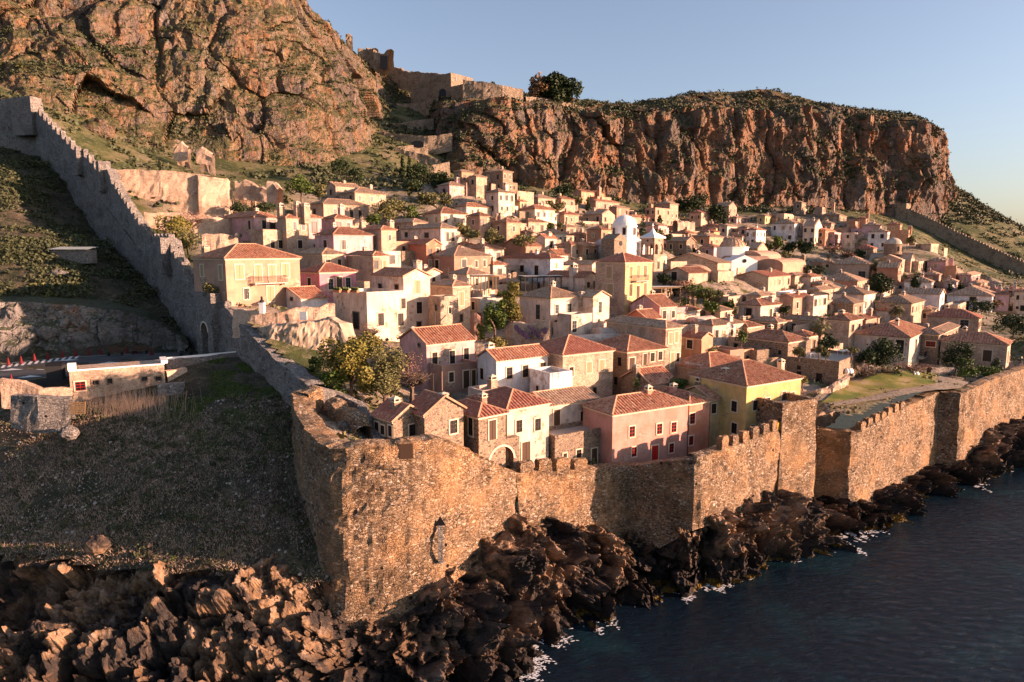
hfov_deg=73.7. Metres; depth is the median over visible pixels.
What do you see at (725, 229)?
plaster house
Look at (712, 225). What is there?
stone house
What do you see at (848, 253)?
bare tree
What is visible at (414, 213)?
bush
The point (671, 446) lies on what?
window
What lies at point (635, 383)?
bush
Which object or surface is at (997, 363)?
bush
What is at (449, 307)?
window
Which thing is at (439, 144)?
retaining wall
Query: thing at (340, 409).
ruined wall
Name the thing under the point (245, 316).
retaining wall
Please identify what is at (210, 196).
retaining wall
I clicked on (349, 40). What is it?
ruined stub
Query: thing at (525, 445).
door
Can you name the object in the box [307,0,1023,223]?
sky
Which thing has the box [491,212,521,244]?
plaster house
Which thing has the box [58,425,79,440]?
boulder
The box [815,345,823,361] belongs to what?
olive tree
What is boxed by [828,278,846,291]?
stone house
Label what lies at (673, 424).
window
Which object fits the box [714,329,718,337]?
window
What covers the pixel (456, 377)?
plaster house
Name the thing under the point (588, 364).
window
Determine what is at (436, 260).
window
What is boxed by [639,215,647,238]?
cypress tree
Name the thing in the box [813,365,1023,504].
sea wall
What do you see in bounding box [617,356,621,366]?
window
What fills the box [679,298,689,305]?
bush
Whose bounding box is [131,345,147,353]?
park bench
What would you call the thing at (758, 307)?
plaster house
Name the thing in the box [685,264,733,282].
stone chapel
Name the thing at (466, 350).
window
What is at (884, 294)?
plaster house
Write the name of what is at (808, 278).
plaster house
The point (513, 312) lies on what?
leafy tree
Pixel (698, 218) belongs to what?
stone house
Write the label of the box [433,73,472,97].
citadel keep
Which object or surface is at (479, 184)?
stone house
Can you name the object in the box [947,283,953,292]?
cypress tree
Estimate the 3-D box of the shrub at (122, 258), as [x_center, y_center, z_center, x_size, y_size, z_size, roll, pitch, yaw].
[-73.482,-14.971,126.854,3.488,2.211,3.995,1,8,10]
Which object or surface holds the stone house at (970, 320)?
on the town hillside at (90, 141)
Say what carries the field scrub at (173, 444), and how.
on the hillside at (193, 377)
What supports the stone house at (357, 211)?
on the town hillside at (90, 141)
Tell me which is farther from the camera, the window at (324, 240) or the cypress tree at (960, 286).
the cypress tree at (960, 286)
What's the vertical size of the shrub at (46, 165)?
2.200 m
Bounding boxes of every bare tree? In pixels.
[177,211,208,233]
[359,320,380,346]
[396,352,429,402]
[667,280,690,293]
[823,244,842,255]
[840,250,855,256]
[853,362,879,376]
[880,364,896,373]
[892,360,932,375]
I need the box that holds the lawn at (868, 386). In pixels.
[820,371,937,404]
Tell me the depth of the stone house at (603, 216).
211.51 m
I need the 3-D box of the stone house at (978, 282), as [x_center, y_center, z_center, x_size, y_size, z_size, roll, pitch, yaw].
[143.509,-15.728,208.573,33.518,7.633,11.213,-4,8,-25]
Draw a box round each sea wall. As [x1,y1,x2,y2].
[511,419,779,547]
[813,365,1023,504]
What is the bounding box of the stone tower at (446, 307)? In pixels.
[428,295,458,325]
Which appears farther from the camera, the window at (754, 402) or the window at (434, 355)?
the window at (434, 355)
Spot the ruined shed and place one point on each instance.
(82, 255)
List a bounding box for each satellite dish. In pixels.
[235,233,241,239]
[726,322,733,329]
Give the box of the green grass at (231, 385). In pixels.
[154,357,292,455]
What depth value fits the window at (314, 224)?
140.18 m
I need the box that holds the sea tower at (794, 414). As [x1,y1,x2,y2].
[756,392,817,501]
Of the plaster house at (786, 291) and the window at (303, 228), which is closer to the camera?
the window at (303, 228)
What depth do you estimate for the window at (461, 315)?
111.51 m
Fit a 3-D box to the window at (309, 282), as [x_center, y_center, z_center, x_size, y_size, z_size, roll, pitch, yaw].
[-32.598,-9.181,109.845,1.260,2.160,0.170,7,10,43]
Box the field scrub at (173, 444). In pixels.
[0,392,329,583]
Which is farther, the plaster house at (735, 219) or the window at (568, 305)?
the plaster house at (735, 219)
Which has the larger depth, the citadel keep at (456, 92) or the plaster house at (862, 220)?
the citadel keep at (456, 92)
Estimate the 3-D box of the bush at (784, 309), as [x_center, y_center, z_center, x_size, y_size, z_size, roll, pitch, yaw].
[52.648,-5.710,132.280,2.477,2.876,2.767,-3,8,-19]
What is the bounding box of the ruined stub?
[345,33,352,51]
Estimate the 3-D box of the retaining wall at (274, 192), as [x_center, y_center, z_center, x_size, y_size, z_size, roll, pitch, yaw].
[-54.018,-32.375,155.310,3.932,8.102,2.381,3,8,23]
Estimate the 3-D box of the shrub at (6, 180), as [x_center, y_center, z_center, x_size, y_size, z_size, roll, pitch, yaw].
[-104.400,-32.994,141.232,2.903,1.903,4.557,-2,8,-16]
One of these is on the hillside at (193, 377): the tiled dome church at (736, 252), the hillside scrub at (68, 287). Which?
the hillside scrub at (68, 287)
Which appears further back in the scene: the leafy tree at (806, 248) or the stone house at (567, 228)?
the leafy tree at (806, 248)
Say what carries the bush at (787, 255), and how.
on the town hillside at (90, 141)
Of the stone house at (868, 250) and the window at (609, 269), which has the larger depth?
the stone house at (868, 250)
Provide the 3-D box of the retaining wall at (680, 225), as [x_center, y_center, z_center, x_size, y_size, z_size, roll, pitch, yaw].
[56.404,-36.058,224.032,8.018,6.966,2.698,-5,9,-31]
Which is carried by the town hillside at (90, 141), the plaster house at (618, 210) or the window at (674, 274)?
the plaster house at (618, 210)
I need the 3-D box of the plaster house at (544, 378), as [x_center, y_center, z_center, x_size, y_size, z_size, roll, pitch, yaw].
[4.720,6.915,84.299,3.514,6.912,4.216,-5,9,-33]
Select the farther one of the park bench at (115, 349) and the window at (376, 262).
the window at (376, 262)
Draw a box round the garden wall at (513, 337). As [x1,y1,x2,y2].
[504,319,549,345]
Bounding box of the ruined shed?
[48,247,96,263]
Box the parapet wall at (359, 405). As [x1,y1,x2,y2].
[312,385,384,438]
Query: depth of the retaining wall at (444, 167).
244.76 m
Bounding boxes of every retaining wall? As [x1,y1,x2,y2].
[117,169,233,216]
[144,212,231,236]
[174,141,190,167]
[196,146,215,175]
[202,233,237,250]
[232,303,334,337]
[235,179,269,212]
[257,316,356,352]
[266,181,282,209]
[380,131,452,154]
[388,96,439,117]
[389,67,410,90]
[392,118,433,130]
[394,148,438,165]
[397,144,427,154]
[410,71,442,103]
[428,162,449,177]
[463,80,522,100]
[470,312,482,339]
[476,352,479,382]
[524,96,583,109]
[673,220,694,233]
[737,291,775,299]
[800,375,849,426]
[927,367,959,390]
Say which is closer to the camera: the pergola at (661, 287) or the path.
the path
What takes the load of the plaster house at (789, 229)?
on the town hillside at (90, 141)
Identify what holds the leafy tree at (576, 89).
on the cliff at (906, 142)
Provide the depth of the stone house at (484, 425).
68.37 m
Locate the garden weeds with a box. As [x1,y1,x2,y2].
[158,195,1023,464]
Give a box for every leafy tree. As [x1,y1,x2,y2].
[284,173,317,202]
[311,331,384,397]
[312,182,327,199]
[330,158,351,181]
[364,345,409,401]
[371,197,400,223]
[388,196,407,218]
[402,178,424,191]
[409,161,433,181]
[415,191,439,204]
[429,170,451,187]
[438,192,452,206]
[482,301,507,341]
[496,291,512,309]
[500,281,522,322]
[527,71,551,98]
[538,71,573,101]
[564,77,583,108]
[702,299,719,315]
[767,235,783,251]
[780,241,796,253]
[795,239,817,255]
[855,347,880,370]
[864,337,905,371]
[867,272,894,299]
[905,236,915,248]
[937,340,975,376]
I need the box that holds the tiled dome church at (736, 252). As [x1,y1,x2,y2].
[716,237,805,276]
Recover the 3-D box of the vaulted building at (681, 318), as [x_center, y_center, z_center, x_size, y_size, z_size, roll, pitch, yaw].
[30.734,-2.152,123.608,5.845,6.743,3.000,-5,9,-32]
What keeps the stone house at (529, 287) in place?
on the town hillside at (90, 141)
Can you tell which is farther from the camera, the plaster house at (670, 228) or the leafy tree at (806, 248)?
the plaster house at (670, 228)
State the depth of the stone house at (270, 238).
134.19 m
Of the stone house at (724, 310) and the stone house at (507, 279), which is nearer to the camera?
the stone house at (724, 310)
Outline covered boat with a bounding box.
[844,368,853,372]
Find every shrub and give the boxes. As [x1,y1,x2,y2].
[0,193,12,201]
[0,246,16,257]
[0,279,15,289]
[1,177,14,183]
[1,203,16,208]
[2,170,20,179]
[5,234,26,242]
[15,63,27,67]
[16,251,33,257]
[17,254,36,260]
[19,60,29,65]
[21,225,41,232]
[28,245,48,254]
[29,244,51,254]
[35,160,51,166]
[40,288,56,297]
[69,272,87,279]
[90,240,113,247]
[105,267,122,277]
[110,255,128,262]
[135,283,157,294]
[347,125,356,131]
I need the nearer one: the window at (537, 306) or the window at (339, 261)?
the window at (537, 306)
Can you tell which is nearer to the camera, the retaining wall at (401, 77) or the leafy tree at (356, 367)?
the leafy tree at (356, 367)
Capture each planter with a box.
[332,287,341,292]
[342,287,349,292]
[350,287,358,292]
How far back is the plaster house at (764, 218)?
255.57 m
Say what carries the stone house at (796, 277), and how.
on the town hillside at (90, 141)
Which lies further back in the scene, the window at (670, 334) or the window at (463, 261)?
the window at (463, 261)
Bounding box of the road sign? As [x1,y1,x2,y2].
[129,324,133,345]
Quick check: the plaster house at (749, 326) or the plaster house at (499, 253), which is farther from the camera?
the plaster house at (499, 253)
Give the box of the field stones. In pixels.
[0,395,326,587]
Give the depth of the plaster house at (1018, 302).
185.55 m
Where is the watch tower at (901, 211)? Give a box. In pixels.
[893,203,910,221]
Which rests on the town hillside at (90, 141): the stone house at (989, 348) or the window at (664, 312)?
the stone house at (989, 348)
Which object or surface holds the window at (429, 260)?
in the plaster house at (425, 250)
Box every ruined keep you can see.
[358,48,377,68]
[373,49,393,73]
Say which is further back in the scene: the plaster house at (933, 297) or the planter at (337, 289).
the plaster house at (933, 297)
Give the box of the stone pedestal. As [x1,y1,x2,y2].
[258,296,265,313]
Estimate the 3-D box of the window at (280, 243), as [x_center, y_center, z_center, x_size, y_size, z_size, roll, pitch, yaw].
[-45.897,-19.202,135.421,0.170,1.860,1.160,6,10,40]
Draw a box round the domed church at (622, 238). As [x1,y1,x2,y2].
[594,215,652,258]
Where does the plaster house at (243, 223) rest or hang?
on the town hillside at (90, 141)
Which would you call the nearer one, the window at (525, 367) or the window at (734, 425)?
the window at (734, 425)
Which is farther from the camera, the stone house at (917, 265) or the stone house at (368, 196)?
the stone house at (917, 265)
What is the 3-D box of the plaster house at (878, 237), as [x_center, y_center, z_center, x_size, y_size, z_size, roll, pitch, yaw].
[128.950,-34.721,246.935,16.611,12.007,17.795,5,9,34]
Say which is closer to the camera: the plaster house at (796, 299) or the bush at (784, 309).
the bush at (784, 309)
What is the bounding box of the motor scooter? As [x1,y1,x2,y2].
[179,349,192,355]
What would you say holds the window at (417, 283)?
in the plaster house at (414, 282)
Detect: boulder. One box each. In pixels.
[47,269,68,276]
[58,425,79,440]
[81,117,115,138]
[82,535,110,554]
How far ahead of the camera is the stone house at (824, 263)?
208.21 m
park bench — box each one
[106,347,123,355]
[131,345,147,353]
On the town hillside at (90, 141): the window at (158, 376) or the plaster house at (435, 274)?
the plaster house at (435, 274)
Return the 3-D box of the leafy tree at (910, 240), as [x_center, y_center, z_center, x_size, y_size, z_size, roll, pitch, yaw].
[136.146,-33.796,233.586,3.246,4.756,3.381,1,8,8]
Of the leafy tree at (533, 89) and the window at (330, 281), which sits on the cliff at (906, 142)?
the leafy tree at (533, 89)
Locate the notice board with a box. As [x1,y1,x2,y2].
[299,311,306,319]
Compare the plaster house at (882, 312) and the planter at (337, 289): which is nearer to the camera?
the planter at (337, 289)
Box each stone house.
[243,229,305,252]
[276,201,314,253]
[294,247,346,271]
[309,198,374,225]
[325,180,359,198]
[338,184,385,206]
[344,246,389,287]
[355,219,414,266]
[369,396,417,439]
[383,218,459,240]
[409,374,466,445]
[430,270,504,331]
[456,392,508,467]
[461,174,497,199]
[482,166,533,205]
[491,213,526,230]
[499,273,528,284]
[511,282,567,291]
[518,215,546,234]
[520,227,535,236]
[534,192,575,212]
[534,323,615,398]
[549,421,600,464]
[556,237,598,259]
[557,221,586,235]
[579,208,614,224]
[593,252,654,315]
[596,322,668,395]
[604,315,684,377]
[618,353,674,393]
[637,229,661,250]
[653,288,684,297]
[663,255,686,272]
[664,234,696,255]
[664,266,709,294]
[667,250,744,274]
[675,351,742,387]
[681,208,710,226]
[695,221,718,230]
[703,305,752,320]
[704,294,745,305]
[728,324,810,370]
[735,267,804,290]
[742,347,786,369]
[747,240,767,250]
[750,312,811,331]
[770,213,800,222]
[780,306,823,328]
[781,254,805,260]
[784,348,861,384]
[789,272,821,287]
[791,329,842,349]
[793,201,806,215]
[805,282,834,299]
[810,302,864,347]
[811,259,837,272]
[821,210,847,221]
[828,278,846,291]
[829,256,873,280]
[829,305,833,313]
[832,290,879,320]
[844,244,876,259]
[874,290,925,322]
[910,301,982,332]
[912,244,947,257]
[912,261,926,270]
[917,326,1023,390]
[919,322,960,365]
[922,305,937,322]
[944,301,966,309]
[967,277,988,286]
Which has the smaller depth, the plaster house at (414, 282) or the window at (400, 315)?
the window at (400, 315)
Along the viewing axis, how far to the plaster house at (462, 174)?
199.71 m
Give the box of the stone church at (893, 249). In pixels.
[869,238,914,281]
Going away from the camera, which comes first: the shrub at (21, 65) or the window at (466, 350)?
the window at (466, 350)
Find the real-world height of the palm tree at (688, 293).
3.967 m
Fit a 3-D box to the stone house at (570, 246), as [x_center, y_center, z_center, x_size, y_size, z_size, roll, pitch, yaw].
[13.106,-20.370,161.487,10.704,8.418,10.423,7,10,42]
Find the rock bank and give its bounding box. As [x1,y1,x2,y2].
[0,295,188,356]
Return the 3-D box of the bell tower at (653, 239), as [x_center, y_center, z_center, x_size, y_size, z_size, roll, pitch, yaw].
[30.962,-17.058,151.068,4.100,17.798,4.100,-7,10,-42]
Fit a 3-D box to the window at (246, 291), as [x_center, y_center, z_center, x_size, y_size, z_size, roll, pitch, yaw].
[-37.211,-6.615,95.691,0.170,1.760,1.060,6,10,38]
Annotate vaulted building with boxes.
[575,333,619,341]
[590,327,615,333]
[676,311,699,324]
[686,316,715,323]
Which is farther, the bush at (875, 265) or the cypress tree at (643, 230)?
the bush at (875, 265)
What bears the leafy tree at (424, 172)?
on the town hillside at (90, 141)
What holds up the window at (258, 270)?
in the plaster house at (247, 274)
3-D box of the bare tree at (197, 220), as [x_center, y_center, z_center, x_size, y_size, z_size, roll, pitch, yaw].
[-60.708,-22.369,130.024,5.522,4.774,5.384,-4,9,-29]
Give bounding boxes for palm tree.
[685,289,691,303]
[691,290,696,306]
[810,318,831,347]
[888,302,904,319]
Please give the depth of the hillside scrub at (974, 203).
245.46 m
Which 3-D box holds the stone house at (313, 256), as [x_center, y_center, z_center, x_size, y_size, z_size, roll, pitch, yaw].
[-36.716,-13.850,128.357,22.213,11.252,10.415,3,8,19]
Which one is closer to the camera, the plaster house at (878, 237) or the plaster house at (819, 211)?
the plaster house at (878, 237)
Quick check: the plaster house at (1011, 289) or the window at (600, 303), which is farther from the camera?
the plaster house at (1011, 289)
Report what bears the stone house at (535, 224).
on the town hillside at (90, 141)
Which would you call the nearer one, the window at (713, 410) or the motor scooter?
the window at (713, 410)
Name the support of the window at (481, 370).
in the plaster house at (509, 366)
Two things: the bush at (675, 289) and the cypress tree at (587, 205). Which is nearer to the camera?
the bush at (675, 289)
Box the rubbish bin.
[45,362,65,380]
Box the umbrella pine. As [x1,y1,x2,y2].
[693,288,722,300]
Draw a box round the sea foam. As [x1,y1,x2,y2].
[519,471,1013,681]
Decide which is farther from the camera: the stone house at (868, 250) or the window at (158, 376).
the stone house at (868, 250)
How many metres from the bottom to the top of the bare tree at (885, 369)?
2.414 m
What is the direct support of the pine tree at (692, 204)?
on the town hillside at (90, 141)
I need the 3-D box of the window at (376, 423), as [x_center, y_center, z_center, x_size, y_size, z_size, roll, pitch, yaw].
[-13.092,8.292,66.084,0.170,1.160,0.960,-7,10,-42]
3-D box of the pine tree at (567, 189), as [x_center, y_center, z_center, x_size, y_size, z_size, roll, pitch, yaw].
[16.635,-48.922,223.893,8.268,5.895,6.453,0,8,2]
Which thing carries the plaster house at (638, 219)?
on the town hillside at (90, 141)
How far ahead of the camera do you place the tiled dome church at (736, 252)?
181.42 m
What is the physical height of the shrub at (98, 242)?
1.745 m
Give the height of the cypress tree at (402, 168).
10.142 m
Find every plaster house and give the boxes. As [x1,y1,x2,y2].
[190,243,301,307]
[220,207,277,242]
[284,285,328,308]
[300,251,369,302]
[307,204,322,238]
[312,222,374,258]
[321,204,358,230]
[333,288,406,341]
[368,251,400,266]
[370,255,431,329]
[397,312,476,390]
[399,223,461,249]
[401,231,442,267]
[421,207,467,226]
[422,264,448,282]
[429,359,476,394]
[432,238,511,279]
[435,177,470,198]
[447,246,507,296]
[452,169,474,186]
[453,200,518,217]
[458,238,488,248]
[460,209,496,243]
[467,238,505,264]
[467,386,552,465]
[468,374,501,395]
[470,297,508,320]
[472,289,526,297]
[475,341,549,392]
[484,182,528,218]
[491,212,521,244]
[491,250,527,280]
[499,238,548,255]
[502,244,570,283]
[515,196,527,216]
[518,202,576,224]
[518,280,578,336]
[529,373,599,425]
[530,366,571,391]
[535,226,593,245]
[535,231,560,250]
[542,262,594,292]
[545,246,570,264]
[550,312,605,338]
[554,193,586,212]
[557,208,598,224]
[565,257,598,271]
[568,228,586,241]
[573,187,604,203]
[578,238,599,258]
[578,289,611,326]
[580,384,691,462]
[585,224,612,241]
[589,197,619,209]
[591,196,610,199]
[609,205,633,218]
[625,297,692,333]
[629,212,649,223]
[629,284,689,324]
[637,221,682,247]
[641,382,713,455]
[645,204,670,225]
[655,198,679,225]
[667,220,699,232]
[672,227,697,235]
[681,317,715,357]
[683,295,713,315]
[683,376,721,447]
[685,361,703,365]
[687,358,804,435]
[692,230,723,245]
[694,311,744,345]
[699,241,719,256]
[700,228,727,237]
[715,200,737,220]
[715,214,750,222]
[717,345,781,366]
[718,224,737,235]
[723,231,745,242]
[730,225,770,235]
[734,296,782,319]
[739,287,774,302]
[740,309,764,332]
[745,224,771,245]
[756,212,773,223]
[770,217,803,242]
[776,290,806,297]
[778,283,833,316]
[797,217,822,245]
[798,270,821,288]
[799,201,834,216]
[805,294,837,315]
[810,277,834,286]
[818,226,835,245]
[821,219,838,231]
[822,269,868,287]
[827,227,842,245]
[831,213,875,227]
[831,285,876,313]
[834,221,857,232]
[835,232,857,249]
[844,220,882,238]
[844,228,890,250]
[853,317,928,366]
[858,308,880,329]
[867,260,902,285]
[871,284,898,298]
[873,307,890,321]
[885,285,945,310]
[886,219,902,238]
[895,273,935,293]
[899,225,915,245]
[901,268,941,281]
[926,257,952,271]
[934,275,959,302]
[936,266,956,279]
[946,283,995,311]
[956,271,986,286]
[981,282,989,289]
[989,285,1002,291]
[992,281,1023,315]
[994,284,1011,310]
[1003,283,1018,296]
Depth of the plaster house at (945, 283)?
193.04 m
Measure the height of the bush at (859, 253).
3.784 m
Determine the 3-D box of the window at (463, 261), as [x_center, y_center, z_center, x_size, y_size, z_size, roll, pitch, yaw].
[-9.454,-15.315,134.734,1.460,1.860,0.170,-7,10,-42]
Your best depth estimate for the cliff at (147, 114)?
214.22 m
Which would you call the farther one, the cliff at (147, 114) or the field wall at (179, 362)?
the cliff at (147, 114)
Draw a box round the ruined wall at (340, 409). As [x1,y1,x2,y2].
[321,397,372,435]
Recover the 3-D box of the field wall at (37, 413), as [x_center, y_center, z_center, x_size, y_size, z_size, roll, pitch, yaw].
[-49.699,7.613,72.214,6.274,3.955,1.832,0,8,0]
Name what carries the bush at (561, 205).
on the town hillside at (90, 141)
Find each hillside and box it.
[0,85,1023,479]
[0,152,332,582]
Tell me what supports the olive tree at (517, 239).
on the town hillside at (90, 141)
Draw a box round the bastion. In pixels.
[289,385,517,629]
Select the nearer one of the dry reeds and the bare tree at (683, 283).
the dry reeds
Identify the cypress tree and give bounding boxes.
[399,155,405,175]
[405,156,412,177]
[585,197,591,210]
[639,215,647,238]
[657,215,663,222]
[722,212,727,223]
[910,274,921,287]
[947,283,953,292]
[957,282,964,289]
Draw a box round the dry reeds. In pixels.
[70,376,201,418]
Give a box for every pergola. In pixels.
[469,274,497,292]
[518,275,562,292]
[652,285,681,302]
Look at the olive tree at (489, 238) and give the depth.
149.50 m
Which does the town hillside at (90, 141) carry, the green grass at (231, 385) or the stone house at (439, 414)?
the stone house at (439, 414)
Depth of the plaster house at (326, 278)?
110.05 m
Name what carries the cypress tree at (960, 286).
on the town hillside at (90, 141)
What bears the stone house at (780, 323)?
on the town hillside at (90, 141)
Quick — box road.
[0,352,194,398]
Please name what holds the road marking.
on the road
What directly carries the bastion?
on the town hillside at (90, 141)
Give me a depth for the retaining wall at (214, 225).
139.44 m
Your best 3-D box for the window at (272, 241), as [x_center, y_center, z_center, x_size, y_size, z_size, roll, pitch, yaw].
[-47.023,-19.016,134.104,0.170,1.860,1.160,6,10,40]
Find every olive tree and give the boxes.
[454,222,480,241]
[483,227,505,244]
[511,234,536,252]
[654,229,665,238]
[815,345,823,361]
[846,345,859,359]
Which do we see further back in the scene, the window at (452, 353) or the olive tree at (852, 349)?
the olive tree at (852, 349)
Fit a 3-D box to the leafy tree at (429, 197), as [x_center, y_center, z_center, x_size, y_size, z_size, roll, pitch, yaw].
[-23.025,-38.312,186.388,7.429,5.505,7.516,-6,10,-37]
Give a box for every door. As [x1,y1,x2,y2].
[336,276,342,288]
[462,369,469,387]
[471,369,476,385]
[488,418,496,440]
[521,440,530,460]
[553,408,560,425]
[590,447,597,463]
[628,356,635,370]
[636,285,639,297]
[642,352,647,365]
[650,444,658,460]
[781,390,786,400]
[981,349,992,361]
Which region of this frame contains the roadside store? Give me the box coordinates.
[67,356,167,403]
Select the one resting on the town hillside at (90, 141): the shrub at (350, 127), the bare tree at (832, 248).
the bare tree at (832, 248)
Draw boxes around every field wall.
[0,378,72,408]
[10,394,75,432]
[157,381,184,396]
[164,367,186,381]
[166,351,237,369]
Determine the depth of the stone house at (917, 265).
207.84 m
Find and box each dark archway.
[411,141,423,146]
[439,88,445,95]
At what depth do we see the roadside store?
78.81 m
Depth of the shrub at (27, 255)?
113.28 m
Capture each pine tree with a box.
[551,182,573,195]
[675,196,688,215]
[678,190,708,213]
[708,204,729,223]
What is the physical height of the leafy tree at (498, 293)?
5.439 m
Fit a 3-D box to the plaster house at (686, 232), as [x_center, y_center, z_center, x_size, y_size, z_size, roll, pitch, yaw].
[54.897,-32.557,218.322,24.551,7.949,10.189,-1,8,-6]
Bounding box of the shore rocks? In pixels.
[0,416,1023,681]
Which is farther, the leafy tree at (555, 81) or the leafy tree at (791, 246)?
the leafy tree at (555, 81)
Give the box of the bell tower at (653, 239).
[639,228,665,281]
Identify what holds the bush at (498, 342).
on the town hillside at (90, 141)
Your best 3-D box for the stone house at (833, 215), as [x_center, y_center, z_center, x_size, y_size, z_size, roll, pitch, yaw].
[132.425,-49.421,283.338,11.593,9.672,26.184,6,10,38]
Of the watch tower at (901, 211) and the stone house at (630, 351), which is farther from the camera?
the watch tower at (901, 211)
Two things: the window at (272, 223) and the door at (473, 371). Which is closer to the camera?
the door at (473, 371)
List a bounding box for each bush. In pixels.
[153,214,193,250]
[174,226,200,254]
[202,282,217,295]
[229,201,249,211]
[254,202,276,212]
[306,356,321,375]
[318,367,347,394]
[348,167,363,184]
[364,213,381,223]
[401,204,421,218]
[474,323,487,341]
[485,336,507,347]
[545,200,566,211]
[546,222,554,229]
[556,222,563,228]
[574,194,582,207]
[630,377,641,391]
[657,273,670,285]
[664,234,672,243]
[665,279,682,295]
[666,377,688,390]
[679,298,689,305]
[681,278,694,288]
[686,283,706,299]
[708,287,724,301]
[708,345,717,351]
[720,299,734,308]
[732,308,737,317]
[735,328,748,347]
[777,250,793,257]
[778,304,790,318]
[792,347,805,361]
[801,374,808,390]
[803,264,827,276]
[817,333,839,351]
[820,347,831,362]
[854,249,864,257]
[871,257,885,271]
[953,357,978,378]
[966,299,995,314]
[974,365,1003,376]
[989,358,1003,371]
[991,313,1023,336]
[992,299,1003,309]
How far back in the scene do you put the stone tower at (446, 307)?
104.42 m
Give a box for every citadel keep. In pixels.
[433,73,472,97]
[451,84,462,99]
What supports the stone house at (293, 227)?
on the town hillside at (90, 141)
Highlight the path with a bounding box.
[814,371,980,417]
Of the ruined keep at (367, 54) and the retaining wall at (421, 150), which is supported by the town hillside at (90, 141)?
the retaining wall at (421, 150)
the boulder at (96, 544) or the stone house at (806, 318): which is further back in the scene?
the stone house at (806, 318)
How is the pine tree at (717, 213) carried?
on the town hillside at (90, 141)
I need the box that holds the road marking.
[0,354,128,379]
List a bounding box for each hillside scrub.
[0,87,1023,284]
[0,146,180,329]
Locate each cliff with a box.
[0,0,410,165]
[429,89,957,220]
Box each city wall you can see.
[0,96,324,405]
[906,208,1023,274]
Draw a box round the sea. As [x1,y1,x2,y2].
[448,391,1023,681]
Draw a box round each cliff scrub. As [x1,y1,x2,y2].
[0,19,410,165]
[425,87,958,216]
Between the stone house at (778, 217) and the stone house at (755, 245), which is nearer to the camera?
the stone house at (755, 245)
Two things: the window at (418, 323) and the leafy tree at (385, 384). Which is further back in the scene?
the window at (418, 323)
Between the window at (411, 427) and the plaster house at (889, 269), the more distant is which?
the plaster house at (889, 269)
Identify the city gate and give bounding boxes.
[194,291,221,353]
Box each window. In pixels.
[73,380,86,391]
[91,379,99,385]
[106,377,113,384]
[140,375,148,381]
[154,375,162,381]
[199,264,204,276]
[218,264,222,280]
[234,264,244,279]
[243,287,249,299]
[248,220,250,229]
[253,264,262,282]
[261,219,266,228]
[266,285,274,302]
[267,264,276,277]
[269,219,275,228]
[270,239,275,248]
[278,239,282,248]
[281,263,289,277]
[292,221,296,230]
[297,239,302,248]
[300,221,305,230]
[307,277,311,285]
[312,221,317,232]
[323,239,326,246]
[327,278,333,289]
[337,259,341,265]
[340,239,346,249]
[345,277,350,288]
[349,208,353,217]
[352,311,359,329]
[358,209,361,218]
[374,260,378,268]
[374,420,379,432]
[377,312,384,326]
[379,423,385,436]
[382,260,386,267]
[387,424,392,437]
[390,255,394,263]
[397,312,404,326]
[400,297,406,309]
[408,423,415,436]
[414,279,420,293]
[416,301,422,314]
[416,321,421,326]
[424,232,428,237]
[428,259,431,266]
[431,351,438,363]
[435,259,438,268]
[445,231,449,241]
[448,306,451,314]
[448,371,454,382]
[448,418,458,434]
[449,349,455,363]
[451,232,454,241]
[458,291,464,305]
[459,313,463,321]
[461,259,466,267]
[463,347,469,359]
[467,417,473,437]
[471,301,474,310]
[474,260,477,267]
[479,367,483,380]
[497,252,500,259]
[505,366,512,379]
[515,418,522,433]
[522,364,528,378]
[534,265,538,274]
[534,417,541,431]
[535,304,540,319]
[539,361,546,366]
[554,304,559,313]
[562,451,567,457]
[566,303,571,311]
[568,366,574,376]
[571,320,576,333]
[575,448,582,457]
[579,410,582,420]
[585,361,592,373]
[586,281,590,288]
[592,386,596,393]
[598,301,602,313]
[598,359,604,371]
[606,266,612,278]
[606,283,613,297]
[613,375,617,385]
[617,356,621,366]
[628,424,635,438]
[629,283,632,296]
[630,445,637,457]
[643,265,647,277]
[643,282,647,293]
[649,352,655,362]
[656,422,662,435]
[657,350,662,360]
[662,310,666,319]
[668,331,673,344]
[668,442,674,453]
[669,351,674,368]
[670,421,677,433]
[671,271,677,280]
[671,310,675,318]
[674,330,678,343]
[675,352,679,362]
[686,339,693,349]
[687,434,693,446]
[688,412,695,424]
[710,402,716,414]
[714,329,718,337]
[722,330,725,337]
[730,399,737,413]
[730,421,737,434]
[744,307,751,315]
[752,399,757,411]
[777,349,781,355]
[796,364,801,371]
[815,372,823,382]
[858,271,865,277]
[895,339,904,353]
[925,340,936,347]
[959,319,969,328]
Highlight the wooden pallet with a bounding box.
[69,401,85,413]
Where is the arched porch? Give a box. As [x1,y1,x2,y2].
[489,434,518,468]
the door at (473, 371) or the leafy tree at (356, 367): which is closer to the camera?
the leafy tree at (356, 367)

